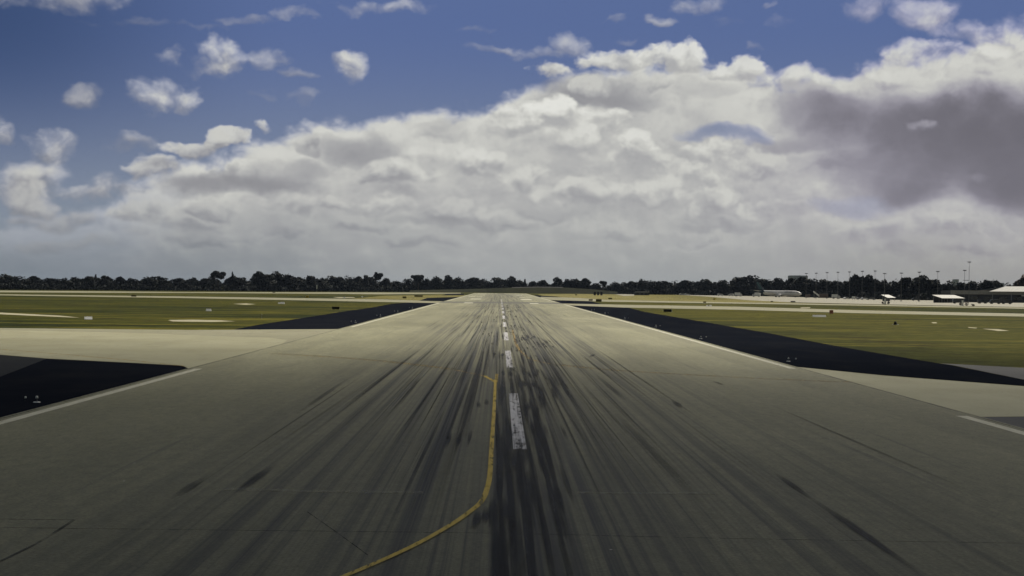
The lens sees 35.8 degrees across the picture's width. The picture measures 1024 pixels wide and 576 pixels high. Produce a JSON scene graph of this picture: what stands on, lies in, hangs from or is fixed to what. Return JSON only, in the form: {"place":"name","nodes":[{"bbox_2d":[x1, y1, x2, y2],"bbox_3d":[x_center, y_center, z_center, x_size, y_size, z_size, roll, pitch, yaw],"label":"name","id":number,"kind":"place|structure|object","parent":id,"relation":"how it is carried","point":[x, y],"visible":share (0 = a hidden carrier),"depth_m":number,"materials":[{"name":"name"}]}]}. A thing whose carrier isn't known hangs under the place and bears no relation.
{"place":"outdoors","nodes":[
{"label":"outdoors","id":0,"kind":"place"},
{"bbox_2d":[0,355,45,376],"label":"old pavement","id":1,"kind":"structure","parent":0,"point":[9,364],"depth_m":119.81,"materials":[{"name":"grey asphalt"}]},
{"bbox_2d":[0,289,1023,416],"bbox_3d":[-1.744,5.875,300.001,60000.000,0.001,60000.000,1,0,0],"label":"ground","id":2,"kind":"structure","parent":0,"point":[949,339],"depth_m":310.38,"materials":[{"name":"green plant"}]},
{"bbox_2d":[0,274,14,289],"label":"tree","id":3,"kind":"object","parent":2,"relation":"on","point":[5,278],"visible":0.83,"depth_m":1142.90,"materials":[{"name":"green plant"}]},
{"bbox_2d":[12,276,31,289],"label":"tree","id":4,"kind":"object","parent":2,"relation":"on","point":[21,282],"visible":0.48,"depth_m":1164.22,"materials":[{"name":"green plant"}]},
{"bbox_2d":[28,276,45,289],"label":"tree","id":5,"kind":"object","parent":2,"relation":"on","point":[34,279],"visible":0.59,"depth_m":1174.45,"materials":[{"name":"green plant"}]},
{"bbox_2d":[0,313,77,317],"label":"bare patch","id":6,"kind":"object","parent":2,"relation":"on","point":[34,315],"visible":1,"depth_m":290.86,"materials":[{"name":"soil"}]},
{"bbox_2d":[42,278,56,289],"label":"tree","id":7,"kind":"object","parent":2,"relation":"on","point":[47,281],"visible":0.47,"depth_m":1188.12,"materials":[{"name":"green plant"}]},
{"bbox_2d":[53,277,76,289],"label":"tree","id":8,"kind":"object","parent":2,"relation":"on","point":[63,281],"visible":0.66,"depth_m":1181.21,"materials":[{"name":"green plant"}]},
{"bbox_2d":[70,277,80,289],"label":"tree","id":9,"kind":"object","parent":2,"relation":"on","point":[75,280],"visible":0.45,"depth_m":1206.79,"materials":[{"name":"green plant"}]},
{"bbox_2d":[79,276,96,289],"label":"tree","id":10,"kind":"object","parent":2,"relation":"on","point":[88,280],"visible":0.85,"depth_m":1197.01,"materials":[{"name":"green plant"}]},
{"bbox_2d":[0,359,186,417],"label":"runway shoulder","id":11,"kind":"object","parent":2,"relation":"on","point":[49,381],"visible":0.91,"depth_m":99.61},
{"bbox_2d":[97,275,113,289],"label":"tree","id":12,"kind":"object","parent":2,"relation":"on","point":[103,280],"visible":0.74,"depth_m":1206.47,"materials":[{"name":"green plant"}]},
{"bbox_2d":[112,276,124,287],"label":"tree","id":13,"kind":"object","parent":2,"relation":"on","point":[120,280],"visible":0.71,"depth_m":1221.95,"materials":[{"name":"green plant"}]},
{"bbox_2d":[124,278,138,289],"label":"tree","id":14,"kind":"object","parent":2,"relation":"on","point":[130,281],"visible":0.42,"depth_m":1238.15,"materials":[{"name":"green plant"}]},
{"bbox_2d":[0,330,286,367],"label":"taxiway","id":15,"kind":"structure","parent":2,"relation":"on","point":[188,351],"depth_m":152.26,"materials":[{"name":"concrete"}]},
{"bbox_2d":[133,277,157,290],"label":"tree","id":16,"kind":"object","parent":2,"relation":"on","point":[150,282],"visible":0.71,"depth_m":1234.70,"materials":[{"name":"green plant"}]},
{"bbox_2d":[150,276,173,290],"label":"tree","id":17,"kind":"object","parent":2,"relation":"on","point":[162,280],"visible":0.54,"depth_m":1249.38,"materials":[{"name":"green plant"}]},
{"bbox_2d":[168,278,189,290],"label":"tree","id":18,"kind":"object","parent":2,"relation":"on","point":[179,281],"visible":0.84,"depth_m":1262.30,"materials":[{"name":"green plant"}]},
{"bbox_2d":[186,279,199,290],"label":"tree","id":19,"kind":"object","parent":2,"relation":"on","point":[193,283],"visible":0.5,"depth_m":1278.22,"materials":[{"name":"green plant"}]},
{"bbox_2d":[170,320,225,321],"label":"bare patch","id":20,"kind":"object","parent":2,"relation":"on","point":[199,320],"visible":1,"depth_m":259.78,"materials":[{"name":"soil"}]},
{"bbox_2d":[198,278,215,290],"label":"tree","id":21,"kind":"object","parent":2,"relation":"on","point":[204,281],"visible":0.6,"depth_m":1282.97,"materials":[{"name":"green plant"}]},
{"bbox_2d":[207,276,221,290],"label":"tree","id":22,"kind":"object","parent":2,"relation":"on","point":[212,280],"visible":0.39,"depth_m":1329.46,"materials":[{"name":"green plant"}]},
{"bbox_2d":[210,271,225,286],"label":"tree","id":23,"kind":"object","parent":2,"relation":"on","point":[219,275],"visible":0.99,"depth_m":1301.67,"materials":[{"name":"green plant"}]},
{"bbox_2d":[0,294,442,302],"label":"taxiway","id":24,"kind":"structure","parent":2,"relation":"on","point":[360,300],"depth_m":666.92,"materials":[{"name":"beige concrete"}]},
{"bbox_2d":[0,290,460,293],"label":"taxiway","id":25,"kind":"structure","parent":2,"relation":"on","point":[231,292],"depth_m":1079.14,"materials":[{"name":"beige concrete"}]},
{"bbox_2d":[229,272,235,289],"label":"tree","id":26,"kind":"object","parent":2,"relation":"on","point":[233,283],"visible":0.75,"depth_m":1298.85,"materials":[{"name":"green plant"}]},
{"bbox_2d":[234,277,252,290],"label":"tree","id":27,"kind":"object","parent":2,"relation":"on","point":[239,281],"visible":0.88,"depth_m":1303.63,"materials":[{"name":"green plant"}]},
{"bbox_2d":[249,271,262,290],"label":"tree","id":28,"kind":"object","parent":2,"relation":"on","point":[257,274],"visible":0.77,"depth_m":1315.78,"materials":[{"name":"green plant"}]},
{"bbox_2d":[251,274,276,290],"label":"tree","id":29,"kind":"object","parent":2,"relation":"on","point":[266,281],"visible":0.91,"depth_m":1312.40,"materials":[{"name":"green plant"}]},
{"bbox_2d":[270,271,284,290],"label":"tree","id":30,"kind":"object","parent":2,"relation":"on","point":[278,275],"visible":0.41,"depth_m":1338.48,"materials":[{"name":"green plant"}]},
{"bbox_2d":[277,273,300,291],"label":"tree","id":31,"kind":"object","parent":2,"relation":"on","point":[287,280],"visible":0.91,"depth_m":1332.48,"materials":[{"name":"green plant"}]},
{"bbox_2d":[303,276,319,291],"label":"tree","id":32,"kind":"object","parent":2,"relation":"on","point":[309,280],"visible":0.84,"depth_m":1358.18,"materials":[{"name":"green plant"}]},
{"bbox_2d":[314,278,331,291],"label":"tree","id":33,"kind":"object","parent":2,"relation":"on","point":[321,281],"visible":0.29,"depth_m":1390.54,"materials":[{"name":"green plant"}]},
{"bbox_2d":[324,275,343,291],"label":"tree","id":34,"kind":"object","parent":2,"relation":"on","point":[331,281],"visible":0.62,"depth_m":1403.60,"materials":[{"name":"green plant"}]},
{"bbox_2d":[234,303,434,329],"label":"runway shoulder","id":35,"kind":"object","parent":2,"relation":"on","point":[338,320],"visible":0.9,"depth_m":282.32},
{"bbox_2d":[335,277,348,291],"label":"tree","id":36,"kind":"object","parent":2,"relation":"on","point":[343,281],"visible":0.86,"depth_m":1409.32,"materials":[{"name":"green plant"}]},
{"bbox_2d":[353,276,364,291],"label":"tree","id":37,"kind":"object","parent":2,"relation":"on","point":[358,279],"visible":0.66,"depth_m":1438.95,"materials":[{"name":"green plant"}]},
{"bbox_2d":[362,275,369,291],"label":"tree","id":38,"kind":"object","parent":2,"relation":"on","point":[366,280],"visible":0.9,"depth_m":1447.07,"materials":[{"name":"green plant"}]},
{"bbox_2d":[369,276,379,291],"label":"tree","id":39,"kind":"object","parent":2,"relation":"on","point":[373,281],"visible":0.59,"depth_m":1465.89,"materials":[{"name":"green plant"}]},
{"bbox_2d":[373,272,382,282],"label":"tree","id":40,"kind":"object","parent":2,"relation":"on","point":[377,276],"visible":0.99,"depth_m":1489.81,"materials":[{"name":"green plant"}]},
{"bbox_2d":[379,278,391,291],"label":"tree","id":41,"kind":"object","parent":2,"relation":"on","point":[385,282],"visible":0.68,"depth_m":1499.61,"materials":[{"name":"green plant"}]},
{"bbox_2d":[390,280,408,291],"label":"tree","id":42,"kind":"object","parent":2,"relation":"on","point":[394,284],"visible":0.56,"depth_m":1516.21,"materials":[{"name":"green plant"}]},
{"bbox_2d":[352,294,464,300],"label":"dry grass","id":43,"kind":"structure","parent":2,"relation":"on","point":[400,297],"depth_m":820.53,"materials":[{"name":"plant"}]},
{"bbox_2d":[403,278,416,291],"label":"tree","id":44,"kind":"object","parent":2,"relation":"on","point":[411,286],"visible":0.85,"depth_m":1524.67,"materials":[{"name":"green plant"}]},
{"bbox_2d":[411,275,423,289],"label":"tree","id":45,"kind":"object","parent":2,"relation":"on","point":[418,278],"visible":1,"depth_m":1535.03,"materials":[{"name":"green plant"}]},
{"bbox_2d":[422,277,433,289],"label":"tree","id":46,"kind":"object","parent":2,"relation":"on","point":[427,284],"visible":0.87,"depth_m":1564.74,"materials":[{"name":"green plant"}]},
{"bbox_2d":[429,276,443,289],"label":"tree","id":47,"kind":"object","parent":2,"relation":"on","point":[436,281],"visible":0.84,"depth_m":1572.17,"materials":[{"name":"green plant"}]},
{"bbox_2d":[420,297,457,300],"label":"runway shoulder","id":48,"kind":"object","parent":2,"relation":"on","point":[438,299],"visible":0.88,"depth_m":714.22},
{"bbox_2d":[443,275,455,289],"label":"tree","id":49,"kind":"object","parent":2,"relation":"on","point":[449,283],"visible":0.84,"depth_m":1588.21,"materials":[{"name":"green plant"}]},
{"bbox_2d":[453,277,466,288],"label":"tree","id":50,"kind":"object","parent":2,"relation":"on","point":[458,282],"visible":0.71,"depth_m":1615.29,"materials":[{"name":"green plant"}]},
{"bbox_2d":[462,277,483,288],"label":"tree","id":51,"kind":"object","parent":2,"relation":"on","point":[473,283],"visible":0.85,"depth_m":1614.55,"materials":[{"name":"green plant"}]},
{"bbox_2d":[480,279,490,288],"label":"tree","id":52,"kind":"object","parent":2,"relation":"on","point":[485,283],"visible":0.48,"depth_m":1644.21,"materials":[{"name":"green plant"}]},
{"bbox_2d":[488,277,505,287],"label":"tree","id":53,"kind":"object","parent":2,"relation":"on","point":[496,283],"visible":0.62,"depth_m":1629.59,"materials":[{"name":"green plant"}]},
{"bbox_2d":[0,275,1010,299],"bbox_3d":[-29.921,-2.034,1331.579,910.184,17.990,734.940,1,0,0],"label":"woodland","id":54,"kind":"object","parent":2,"relation":"on","point":[320,289],"visible":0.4,"depth_m":1261.89,"materials":[{"name":"green plant"}]},
{"bbox_2d":[0,293,1023,575],"bbox_3d":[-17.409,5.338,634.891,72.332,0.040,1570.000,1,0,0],"label":"runway","id":55,"kind":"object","parent":2,"relation":"on","point":[498,435],"visible":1,"depth_m":54.07,"materials":[{"name":"concrete"}]},
{"bbox_2d":[506,276,518,287],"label":"tree","id":56,"kind":"object","parent":2,"relation":"on","point":[511,283],"visible":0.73,"depth_m":1611.89,"materials":[{"name":"green plant"}]},
{"bbox_2d":[536,280,549,286],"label":"tree","id":57,"kind":"object","parent":2,"relation":"on","point":[542,283],"visible":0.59,"depth_m":1594.50,"materials":[{"name":"green plant"}]},
{"bbox_2d":[550,277,562,286],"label":"tree","id":58,"kind":"object","parent":2,"relation":"on","point":[558,282],"visible":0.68,"depth_m":1592.83,"materials":[{"name":"green plant"}]},
{"bbox_2d":[568,278,580,287],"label":"tree","id":59,"kind":"object","parent":2,"relation":"on","point":[574,283],"visible":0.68,"depth_m":1581.32,"materials":[{"name":"green plant"}]},
{"bbox_2d":[578,278,591,288],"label":"tree","id":60,"kind":"object","parent":2,"relation":"on","point":[585,283],"visible":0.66,"depth_m":1565.57,"materials":[{"name":"green plant"}]},
{"bbox_2d":[588,283,600,289],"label":"tree","id":61,"kind":"object","parent":2,"relation":"on","point":[595,286],"visible":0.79,"depth_m":1566.32,"materials":[{"name":"green plant"}]},
{"bbox_2d":[606,282,621,293],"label":"tree","id":62,"kind":"object","parent":2,"relation":"on","point":[612,286],"visible":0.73,"depth_m":1543.87,"materials":[{"name":"green plant"}]},
{"bbox_2d":[624,281,636,293],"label":"tree","id":63,"kind":"object","parent":2,"relation":"on","point":[630,284],"visible":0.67,"depth_m":1529.47,"materials":[{"name":"green plant"}]},
{"bbox_2d":[634,279,652,291],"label":"tree","id":64,"kind":"object","parent":2,"relation":"on","point":[641,284],"visible":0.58,"depth_m":1530.18,"materials":[{"name":"green plant"}]},
{"bbox_2d":[645,281,659,293],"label":"tree","id":65,"kind":"object","parent":2,"relation":"on","point":[650,286],"visible":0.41,"depth_m":1522.92,"materials":[{"name":"green plant"}]},
{"bbox_2d":[651,281,676,294],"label":"tree","id":66,"kind":"object","parent":2,"relation":"on","point":[665,285],"visible":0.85,"depth_m":1499.47,"materials":[{"name":"green plant"}]},
{"bbox_2d":[539,294,817,303],"bbox_3d":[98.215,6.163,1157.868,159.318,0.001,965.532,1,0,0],"label":"dry grass","id":67,"kind":"structure","parent":2,"relation":"on","point":[653,297],"depth_m":969.76,"materials":[{"name":"green plant"}]},
{"bbox_2d":[674,280,695,294],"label":"tree","id":68,"kind":"object","parent":2,"relation":"on","point":[685,285],"visible":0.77,"depth_m":1491.15,"materials":[{"name":"green plant"}]},
{"bbox_2d":[691,279,711,294],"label":"tree","id":69,"kind":"object","parent":2,"relation":"on","point":[701,285],"visible":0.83,"depth_m":1476.65,"materials":[{"name":"green plant"}]},
{"bbox_2d":[705,282,720,294],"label":"tree","id":70,"kind":"object","parent":2,"relation":"on","point":[712,286],"visible":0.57,"depth_m":1470.88,"materials":[{"name":"green plant"}]},
{"bbox_2d":[716,280,731,295],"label":"tree","id":71,"kind":"object","parent":2,"relation":"on","point":[722,285],"visible":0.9,"depth_m":1447.07,"materials":[{"name":"green plant"}]},
{"bbox_2d":[727,275,771,295],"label":"tree","id":72,"kind":"object","parent":2,"relation":"on","point":[744,284],"visible":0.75,"depth_m":1421.25,"materials":[{"name":"green plant"}]},
{"bbox_2d":[768,277,783,295],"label":"tree","id":73,"kind":"object","parent":2,"relation":"on","point":[776,284],"visible":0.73,"depth_m":1401.65,"materials":[{"name":"green plant"}]},
{"bbox_2d":[783,278,795,296],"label":"tree","id":74,"kind":"object","parent":2,"relation":"on","point":[787,283],"visible":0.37,"depth_m":1361.34,"materials":[{"name":"green plant"}]},
{"bbox_2d":[790,277,813,296],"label":"tree","id":75,"kind":"object","parent":2,"relation":"on","point":[794,286],"visible":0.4,"depth_m":1338.20,"materials":[{"name":"green plant"}]},
{"bbox_2d":[798,278,822,296],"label":"tree","id":76,"kind":"object","parent":2,"relation":"on","point":[807,288],"visible":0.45,"depth_m":1287.41,"materials":[{"name":"green plant"}]},
{"bbox_2d":[812,279,831,296],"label":"tree","id":77,"kind":"object","parent":2,"relation":"on","point":[820,286],"visible":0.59,"depth_m":1271.77,"materials":[{"name":"green plant"}]},
{"bbox_2d":[827,280,842,297],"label":"tree","id":78,"kind":"object","parent":2,"relation":"on","point":[835,286],"visible":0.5,"depth_m":1228.53,"materials":[{"name":"green plant"}]},
{"bbox_2d":[838,281,849,296],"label":"tree","id":79,"kind":"object","parent":2,"relation":"on","point":[844,288],"visible":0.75,"depth_m":1203.37,"materials":[{"name":"green plant"}]},
{"bbox_2d":[848,273,859,297],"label":"tree","id":80,"kind":"object","parent":2,"relation":"on","point":[853,278],"visible":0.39,"depth_m":1191.43,"materials":[{"name":"green plant"}]},
{"bbox_2d":[852,276,863,295],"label":"tree","id":81,"kind":"object","parent":2,"relation":"on","point":[857,284],"visible":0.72,"depth_m":1171.10,"materials":[{"name":"green plant"}]},
{"bbox_2d":[859,274,873,297],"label":"tree","id":82,"kind":"object","parent":2,"relation":"on","point":[867,281],"visible":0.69,"depth_m":1161.83,"materials":[{"name":"green plant"}]},
{"bbox_2d":[869,278,879,298],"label":"tree","id":83,"kind":"object","parent":2,"relation":"on","point":[872,293],"visible":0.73,"depth_m":1123.84,"materials":[{"name":"green plant"}]},
{"bbox_2d":[871,279,888,298],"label":"tree","id":84,"kind":"object","parent":2,"relation":"on","point":[881,285],"visible":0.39,"depth_m":1122.22,"materials":[{"name":"green plant"}]},
{"bbox_2d":[885,281,900,298],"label":"tree","id":85,"kind":"object","parent":2,"relation":"on","point":[891,287],"visible":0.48,"depth_m":1092.87,"materials":[{"name":"green plant"}]},
{"bbox_2d":[895,280,909,299],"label":"tree","id":86,"kind":"object","parent":2,"relation":"on","point":[901,288],"visible":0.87,"depth_m":1069.60,"materials":[{"name":"green plant"}]},
{"bbox_2d":[908,275,929,299],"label":"tree","id":87,"kind":"object","parent":2,"relation":"on","point":[918,288],"visible":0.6,"depth_m":1069.56,"materials":[{"name":"green plant"}]},
{"bbox_2d":[921,279,941,299],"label":"tree","id":88,"kind":"object","parent":2,"relation":"on","point":[930,286],"visible":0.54,"depth_m":1056.65,"materials":[{"name":"green plant"}]},
{"bbox_2d":[936,280,956,294],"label":"tree","id":89,"kind":"object","parent":2,"relation":"on","point":[948,287],"visible":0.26,"depth_m":1052.47,"materials":[{"name":"green plant"}]},
{"bbox_2d":[955,282,965,289],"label":"tree","id":90,"kind":"object","parent":2,"relation":"on","point":[959,286],"visible":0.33,"depth_m":1054.57,"materials":[{"name":"green plant"}]},
{"bbox_2d":[965,281,980,290],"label":"tree","id":91,"kind":"object","parent":2,"relation":"on","point":[972,285],"visible":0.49,"depth_m":1039.77,"materials":[{"name":"green plant"}]},
{"bbox_2d":[1012,274,1023,285],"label":"tree","id":92,"kind":"object","parent":2,"relation":"on","point":[1020,282],"visible":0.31,"depth_m":1023.80,"materials":[{"name":"green plant"}]},
{"bbox_2d":[0,0,1023,286],"label":"sky","id":93,"kind":"structure","parent":0,"point":[610,141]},
{"bbox_2d":[410,287,617,293],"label":"embankment","id":94,"kind":"structure","parent":0,"point":[557,290],"depth_m":1524.70,"materials":[{"name":"green plant"}]},
{"bbox_2d":[552,300,598,303],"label":"runway shoulder","id":95,"kind":"object","parent":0,"point":[578,302],"visible":0.62,"depth_m":641.03},
{"bbox_2d":[541,297,1023,308],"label":"taxiway","id":96,"kind":"structure","parent":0,"point":[567,299],"depth_m":691.74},
{"bbox_2d":[563,303,1023,316],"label":"taxiway","id":97,"kind":"structure","parent":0,"point":[808,310],"depth_m":477.10,"materials":[{"name":"beige concrete"}]},
{"bbox_2d":[570,305,1023,385],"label":"runway shoulder","id":98,"kind":"object","parent":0,"point":[804,353],"visible":0.89,"depth_m":155.59},
{"bbox_2d":[673,294,1023,306],"bbox_3d":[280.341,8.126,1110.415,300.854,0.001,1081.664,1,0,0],"label":"apron","id":99,"kind":"object","parent":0,"point":[836,300],"visible":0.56,"depth_m":880.74,"materials":[{"name":"concrete"}]},
{"bbox_2d":[754,282,800,296],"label":"airliner","id":100,"kind":"object","parent":99,"relation":"on","point":[761,290],"visible":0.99,"depth_m":1258.36,"materials":[{"name":"white metal"}]},
{"bbox_2d":[900,277,911,287],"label":"tree","id":101,"kind":"object","parent":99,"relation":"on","point":[906,281],"visible":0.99,"depth_m":1068.15,"materials":[{"name":"green plant"}]},
{"bbox_2d":[933,295,964,302],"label":"canopy","id":102,"kind":"object","parent":99,"relation":"on","point":[942,298],"visible":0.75,"depth_m":845.16,"materials":[{"name":"metal"}]},
{"bbox_2d":[941,286,1023,302],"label":"terminal","id":103,"kind":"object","parent":99,"relation":"on","point":[1014,294],"visible":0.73,"depth_m":905.00,"materials":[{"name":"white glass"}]},
{"bbox_2d":[979,279,997,289],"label":"tree","id":104,"kind":"object","parent":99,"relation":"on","point":[986,284],"visible":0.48,"depth_m":1028.55,"materials":[{"name":"green plant"}]},
{"bbox_2d":[799,367,1023,416],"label":"taxiway","id":105,"kind":"structure","parent":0,"point":[987,400],"depth_m":96.43,"materials":[{"name":"concrete"}]},
{"bbox_2d":[942,363,1023,379],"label":"old pavement","id":106,"kind":"structure","parent":0,"point":[1016,372],"depth_m":124.82,"materials":[{"name":"grey asphalt"}]},
{"bbox_2d":[984,417,1023,427],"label":"runway shoulder","id":107,"kind":"object","parent":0,"point":[1017,421],"visible":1,"depth_m":75.55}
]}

